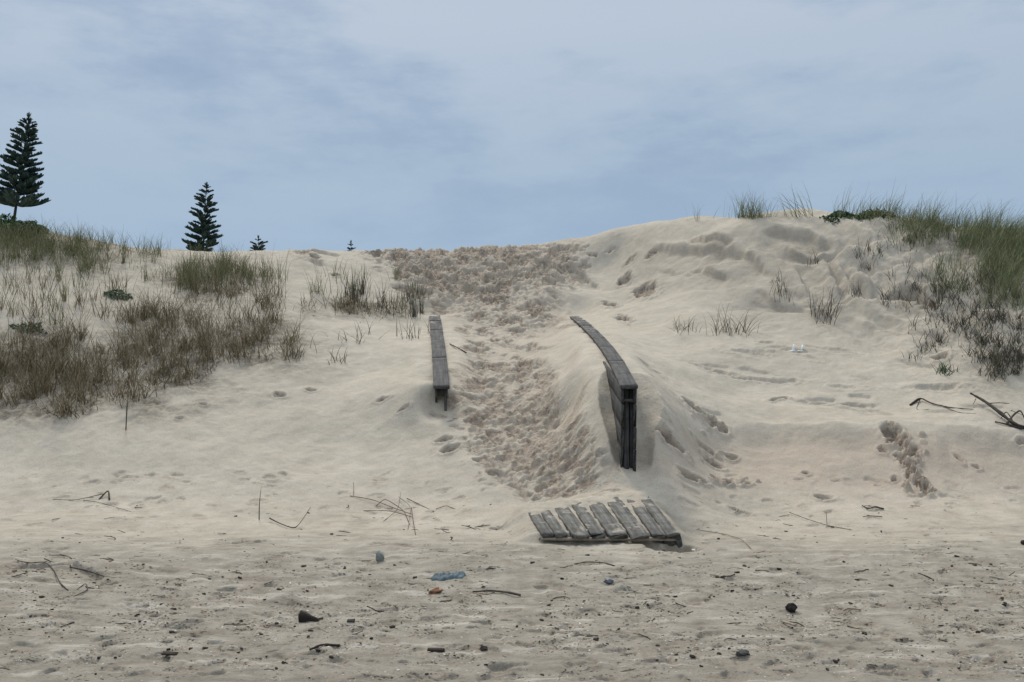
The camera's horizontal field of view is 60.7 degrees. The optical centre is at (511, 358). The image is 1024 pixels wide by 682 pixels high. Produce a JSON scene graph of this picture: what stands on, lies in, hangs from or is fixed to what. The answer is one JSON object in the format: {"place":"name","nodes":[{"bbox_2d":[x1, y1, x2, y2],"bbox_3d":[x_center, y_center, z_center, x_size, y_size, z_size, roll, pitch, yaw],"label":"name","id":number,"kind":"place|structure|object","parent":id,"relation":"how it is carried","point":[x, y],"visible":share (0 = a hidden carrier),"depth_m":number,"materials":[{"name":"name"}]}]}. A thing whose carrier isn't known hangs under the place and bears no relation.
{"place":"outdoors","nodes":[
{"label":"outdoors","id":0,"kind":"place"},
{"bbox_2d":[0,213,434,326],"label":"dune grass","id":1,"kind":"structure","parent":0,"point":[31,240],"depth_m":15.09,"materials":[{"name":"plant"}]},
{"bbox_2d":[0,208,1023,681],"bbox_3d":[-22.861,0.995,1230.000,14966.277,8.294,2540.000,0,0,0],"label":"ground","id":2,"kind":"structure","parent":0,"point":[752,436],"depth_m":9.67,"materials":[{"name":"beige sand"}]},
{"bbox_2d":[0,213,43,237],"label":"shrub","id":3,"kind":"object","parent":2,"relation":"on","point":[6,220],"visible":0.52,"depth_m":15.37,"materials":[{"name":"green plant"}]},
{"bbox_2d":[0,112,50,215],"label":"pine tree","id":4,"kind":"object","parent":2,"relation":"on","point":[23,183],"visible":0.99,"depth_m":29.76,"materials":[{"name":"green plant"}]},
{"bbox_2d":[9,321,46,334],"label":"leafy plant","id":5,"kind":"object","parent":2,"relation":"on","point":[26,325],"visible":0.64,"depth_m":12.35,"materials":[{"name":"green plant"}]},
{"bbox_2d":[35,386,83,419],"bbox_3d":[-5.544,0.535,10.662,0.568,0.496,0.682,0,0,40],"label":"dead shrub","id":6,"kind":"object","parent":2,"relation":"on","point":[62,410],"visible":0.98,"depth_m":10.66,"materials":[{"name":"brown plant"}]},
{"bbox_2d":[15,559,110,596],"bbox_3d":[-3.265,1.552,6.399,0.320,0.055,1.498,0,0,-42],"label":"driftwood stick","id":7,"kind":"object","parent":2,"relation":"on","point":[69,567],"visible":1,"depth_m":6.32,"materials":[{"name":"wood"}]},
{"bbox_2d":[52,490,130,511],"bbox_3d":[-4.283,1.474,9.111,0.949,0.161,0.274,0,0,14],"label":"driftwood stick","id":8,"kind":"object","parent":2,"relation":"on","point":[99,498],"visible":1,"depth_m":9.13,"materials":[{"name":"brown wood"}]},
{"bbox_2d":[103,289,132,300],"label":"leafy plant","id":9,"kind":"object","parent":2,"relation":"on","point":[111,294],"visible":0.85,"depth_m":13.84,"materials":[{"name":"green plant"}]},
{"bbox_2d":[81,367,156,403],"bbox_3d":[-5.032,0.366,11.223,0.913,0.604,0.531,0,0,0],"label":"dead shrub","id":10,"kind":"object","parent":2,"relation":"on","point":[124,386],"visible":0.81,"depth_m":11.24,"materials":[{"name":"brown plant"}]},
{"bbox_2d":[125,395,128,429],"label":"dead plant","id":11,"kind":"object","parent":2,"relation":"on","point":[126,413],"visible":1,"depth_m":10.48,"materials":[{"name":"plant"}]},
{"bbox_2d":[161,651,177,654],"bbox_3d":[-1.834,1.581,4.691,0.081,0.010,0.035,6,2,-6],"label":"wood block","id":12,"kind":"object","parent":2,"relation":"on","point":[168,653],"depth_m":4.68,"materials":[{"name":"grey wood"}]},
{"bbox_2d":[181,181,223,251],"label":"pine tree","id":13,"kind":"object","parent":2,"relation":"on","point":[204,228],"visible":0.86,"depth_m":51.63,"materials":[{"name":"green plant"}]},
{"bbox_2d":[0,258,423,420],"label":"dry scrub","id":14,"kind":"object","parent":2,"relation":"on","point":[39,376],"visible":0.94,"depth_m":12.35,"materials":[{"name":"plant"}]},
{"bbox_2d":[250,235,267,250],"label":"pine tree","id":15,"kind":"object","parent":2,"relation":"on","point":[256,247],"visible":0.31,"depth_m":69.79,"materials":[{"name":"green plant"}]},
{"bbox_2d":[253,292,294,311],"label":"grass tuft","id":16,"kind":"object","parent":2,"relation":"on","point":[267,303],"visible":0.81,"depth_m":14.50,"materials":[{"name":"plant"}]},
{"bbox_2d":[269,507,310,527],"bbox_3d":[-2.215,1.554,8.569,0.366,0.108,0.561,0,0,0],"label":"driftwood stick","id":17,"kind":"object","parent":2,"relation":"on","point":[289,526],"visible":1,"depth_m":8.46,"materials":[{"name":"wood"}]},
{"bbox_2d":[279,331,316,362],"bbox_3d":[-3.086,-0.175,12.897,0.892,0.522,0.660,0,0,-42],"label":"grass tuft","id":18,"kind":"object","parent":2,"relation":"on","point":[292,353],"visible":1,"depth_m":12.74,"materials":[{"name":"plant"}]},
{"bbox_2d":[298,610,319,621],"bbox_3d":[-1.238,1.575,5.340,0.131,0.073,0.035,0,-9,7],"label":"wood wedge","id":19,"kind":"object","parent":2,"relation":"on","point":[304,616],"visible":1,"depth_m":5.33,"materials":[{"name":"brown wood"}]},
{"bbox_2d":[309,643,339,649],"bbox_3d":[-1.039,1.591,4.837,0.173,0.018,0.053,0,0,-27],"label":"driftwood stick","id":20,"kind":"object","parent":2,"relation":"on","point":[326,644],"visible":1,"depth_m":4.85,"materials":[{"name":"wood"}]},
{"bbox_2d":[328,346,348,364],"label":"grass tuft","id":21,"kind":"object","parent":2,"relation":"on","point":[344,359],"visible":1,"depth_m":12.74,"materials":[{"name":"beige plant"}]},
{"bbox_2d":[347,240,354,250],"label":"pine tree","id":22,"kind":"object","parent":2,"relation":"on","point":[351,248],"visible":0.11,"depth_m":84.95,"materials":[{"name":"green plant"}]},
{"bbox_2d":[336,319,389,343],"bbox_3d":[-2.400,-0.426,13.623,1.113,0.456,0.870,0,0,-21],"label":"grass tuft","id":23,"kind":"object","parent":2,"relation":"on","point":[357,334],"visible":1,"depth_m":13.55,"materials":[{"name":"plant"}]},
{"bbox_2d":[375,550,384,561],"bbox_3d":[-1.035,1.554,6.852,0.069,0.114,0.046,-12,4,-11],"label":"plastic scrap","id":24,"kind":"object","parent":2,"relation":"on","point":[379,556],"visible":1,"depth_m":6.84,"materials":[{"name":"grey plastic"}]},
{"bbox_2d":[342,266,428,318],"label":"reed stems","id":25,"kind":"object","parent":2,"relation":"on","point":[408,294],"visible":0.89,"depth_m":15.86,"materials":[{"name":"plant"}]},
{"bbox_2d":[352,482,453,534],"bbox_3d":[-1.048,1.493,8.962,0.734,0.255,1.890,0,0,-31],"label":"driftwood stick","id":26,"kind":"object","parent":2,"relation":"on","point":[395,508],"visible":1,"depth_m":9.06,"materials":[{"name":"wood"}]},
{"bbox_2d":[396,312,430,340],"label":"grass tuft","id":27,"kind":"object","parent":2,"relation":"on","point":[409,330],"visible":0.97,"depth_m":13.98,"materials":[{"name":"beige plant"}]},
{"bbox_2d":[428,587,442,594],"bbox_3d":[-0.525,1.592,5.965,0.121,0.045,0.071,-18,12,0],"label":"bark piece","id":28,"kind":"object","parent":2,"relation":"on","point":[436,590],"visible":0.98,"depth_m":5.95,"materials":[{"name":"brown wood"}]},
{"bbox_2d":[427,648,444,651],"bbox_3d":[-0.418,1.601,4.812,0.096,0.014,0.029,3,0,-3],"label":"wood block","id":29,"kind":"object","parent":2,"relation":"on","point":[436,649],"depth_m":4.80,"materials":[{"name":"brown wood"}]},
{"bbox_2d":[429,315,449,410],"bbox_3d":[-1.142,0.104,13.450,0.211,1.784,4.930,0,0,-6],"label":"boardwalk rail","id":30,"kind":"object","parent":2,"relation":"on","point":[441,386],"visible":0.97,"depth_m":12.24,"materials":[{"name":"grey wood"}]},
{"bbox_2d":[430,571,465,580],"bbox_3d":[-0.462,1.575,6.348,0.267,0.064,0.204,0,0,0],"label":"blue cloth","id":31,"kind":"object","parent":2,"relation":"on","point":[443,576],"visible":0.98,"depth_m":6.30,"materials":[{"name":"blue fabric"}]},
{"bbox_2d":[480,645,487,650],"bbox_3d":[-0.157,1.615,4.876,0.046,0.031,0.039,-2,2,0],"label":"bark piece","id":32,"kind":"object","parent":2,"relation":"on","point":[483,648],"visible":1,"depth_m":4.87,"materials":[{"name":"brown wood"}]},
{"bbox_2d":[473,590,520,595],"bbox_3d":[-0.102,1.589,5.960,0.344,0.026,0.048,0,0,17],"label":"driftwood stick","id":33,"kind":"object","parent":2,"relation":"on","point":[512,593],"visible":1,"depth_m":5.95,"materials":[{"name":"wood"}]},
{"bbox_2d":[0,504,1023,681],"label":"beach litter","id":34,"kind":"object","parent":2,"relation":"on","point":[771,662],"visible":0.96,"depth_m":5.39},
{"bbox_2d":[574,561,614,565],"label":"driftwood stick","id":35,"kind":"object","parent":2,"relation":"on","point":[595,562],"visible":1,"depth_m":6.66,"materials":[{"name":"wood"}]},
{"bbox_2d":[569,316,637,471],"bbox_3d":[1.224,0.244,12.649,0.263,2.057,7.105,0,0,-1],"label":"boardwalk rail","id":36,"kind":"object","parent":2,"relation":"on","point":[623,386],"visible":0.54,"depth_m":9.31,"materials":[{"name":"grey wood"}]},
{"bbox_2d":[528,496,682,547],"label":"plank boardwalk","id":37,"kind":"structure","parent":2,"relation":"on","point":[667,532],"depth_m":7.75,"materials":[{"name":"grey wood"}]},
{"bbox_2d":[603,578,613,583],"bbox_3d":[0.691,1.591,6.256,0.066,0.041,0.049,0,0,-20],"label":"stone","id":38,"kind":"object","parent":2,"relation":"on","point":[607,581],"visible":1,"depth_m":6.24,"materials":[{"name":"grey stone"}]},
{"bbox_2d":[665,315,700,332],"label":"grass tuft","id":39,"kind":"object","parent":2,"relation":"on","point":[684,325],"visible":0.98,"depth_m":13.85,"materials":[{"name":"plant"}]},
{"bbox_2d":[697,529,754,552],"bbox_3d":[1.923,1.588,7.676,0.167,0.046,1.197,0,0,-11],"label":"driftwood stick","id":40,"kind":"object","parent":2,"relation":"on","point":[729,535],"visible":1,"depth_m":7.85,"materials":[{"name":"wood"}]},
{"bbox_2d":[705,300,760,335],"bbox_3d":[3.460,-0.643,13.591,1.056,0.678,0.876,0,0,30],"label":"grass tuft","id":41,"kind":"object","parent":2,"relation":"on","point":[716,329],"visible":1,"depth_m":13.58,"materials":[{"name":"green plant"}]},
{"bbox_2d":[735,649,748,655],"bbox_3d":[1.251,1.597,4.753,0.083,0.035,0.054,-2,-9,-17],"label":"stone","id":42,"kind":"object","parent":2,"relation":"on","point":[742,652],"visible":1,"depth_m":4.74,"materials":[{"name":"grey stone"}]},
{"bbox_2d":[714,189,779,219],"bbox_3d":[4.596,-2.988,17.159,1.026,0.734,1.504,0,0,0],"label":"grass tuft","id":43,"kind":"object","parent":2,"relation":"on","point":[751,214],"visible":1,"depth_m":16.87,"materials":[{"name":"green plant"}]},
{"bbox_2d":[768,272,796,302],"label":"grass tuft","id":44,"kind":"object","parent":2,"relation":"on","point":[779,291],"visible":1,"depth_m":14.62,"materials":[{"name":"grey plant"}]},
{"bbox_2d":[781,620,795,626],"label":"driftwood stick","id":45,"kind":"object","parent":2,"relation":"on","point":[790,623],"visible":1,"depth_m":5.24,"materials":[{"name":"beige wood"}]},
{"bbox_2d":[765,183,812,216],"bbox_3d":[5.051,-2.948,16.645,0.749,0.746,1.224,0,0,-23],"label":"grass tuft","id":46,"kind":"object","parent":2,"relation":"on","point":[796,206],"visible":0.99,"depth_m":16.40,"materials":[{"name":"green plant"}]},
{"bbox_2d":[785,603,797,612],"bbox_3d":[1.784,1.592,5.579,0.068,0.072,0.066,0,0,-18],"label":"stone","id":47,"kind":"object","parent":2,"relation":"on","point":[791,607],"visible":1,"depth_m":5.57,"materials":[{"name":"black stone"}]},
{"bbox_2d":[790,344,803,351],"bbox_3d":[4.166,-0.141,12.819,0.234,0.142,0.060,0,0,0],"label":"plastic scrap","id":48,"kind":"object","parent":2,"relation":"on","point":[793,348],"visible":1,"depth_m":12.82,"materials":[{"name":"white plastic"}]},
{"bbox_2d":[789,512,850,529],"bbox_3d":[3.089,1.573,8.608,0.211,0.090,0.761,0,0,-29],"label":"driftwood stick","id":49,"kind":"object","parent":2,"relation":"on","point":[821,523],"visible":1,"depth_m":8.58,"materials":[{"name":"wood"}]},
{"bbox_2d":[806,283,844,324],"bbox_3d":[4.971,-0.875,13.868,0.704,0.746,0.856,0,0,30],"label":"grass tuft","id":50,"kind":"object","parent":2,"relation":"on","point":[826,312],"visible":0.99,"depth_m":13.80,"materials":[{"name":"green plant"}]},
{"bbox_2d":[819,210,853,223],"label":"leafy plant","id":51,"kind":"object","parent":2,"relation":"on","point":[831,215],"visible":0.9,"depth_m":16.02,"materials":[{"name":"green plant"}]},
{"bbox_2d":[849,240,877,268],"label":"grass tuft","id":52,"kind":"object","parent":2,"relation":"on","point":[859,251],"visible":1,"depth_m":14.85,"materials":[{"name":"grey plant"}]},
{"bbox_2d":[843,208,895,221],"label":"leafy plant","id":53,"kind":"object","parent":2,"relation":"on","point":[863,215],"visible":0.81,"depth_m":15.84,"materials":[{"name":"green plant"}]},
{"bbox_2d":[901,348,922,361],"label":"grass tuft","id":54,"kind":"object","parent":2,"relation":"on","point":[909,354],"visible":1,"depth_m":12.27,"materials":[{"name":"beige plant"}]},
{"bbox_2d":[931,326,946,345],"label":"grass tuft","id":55,"kind":"object","parent":2,"relation":"on","point":[941,338],"visible":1,"depth_m":12.58,"materials":[{"name":"plant"}]},
{"bbox_2d":[909,398,975,413],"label":"driftwood branch","id":56,"kind":"object","parent":2,"relation":"on","point":[915,401],"visible":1,"depth_m":10.90,"materials":[{"name":"wood"}]},
{"bbox_2d":[931,357,961,375],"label":"grass tuft","id":57,"kind":"object","parent":2,"relation":"on","point":[942,368],"visible":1,"depth_m":11.73,"materials":[{"name":"green plant"}]},
{"bbox_2d":[970,393,1023,429],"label":"driftwood branch","id":58,"kind":"object","parent":2,"relation":"on","point":[1010,420],"visible":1,"depth_m":10.35,"materials":[{"name":"wood"}]},
{"bbox_2d":[0,0,1023,251],"label":"sky","id":59,"kind":"structure","parent":0,"point":[449,125],"materials":[{"name":"blue"}]},
{"bbox_2d":[771,218,1023,381],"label":"dead grass","id":60,"kind":"structure","parent":0,"point":[1018,352],"depth_m":12.60,"materials":[{"name":"plant"}]},
{"bbox_2d":[827,183,1023,309],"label":"dune grass","id":61,"kind":"structure","parent":0,"point":[1007,233],"depth_m":14.40,"materials":[{"name":"green plant"}]}
]}

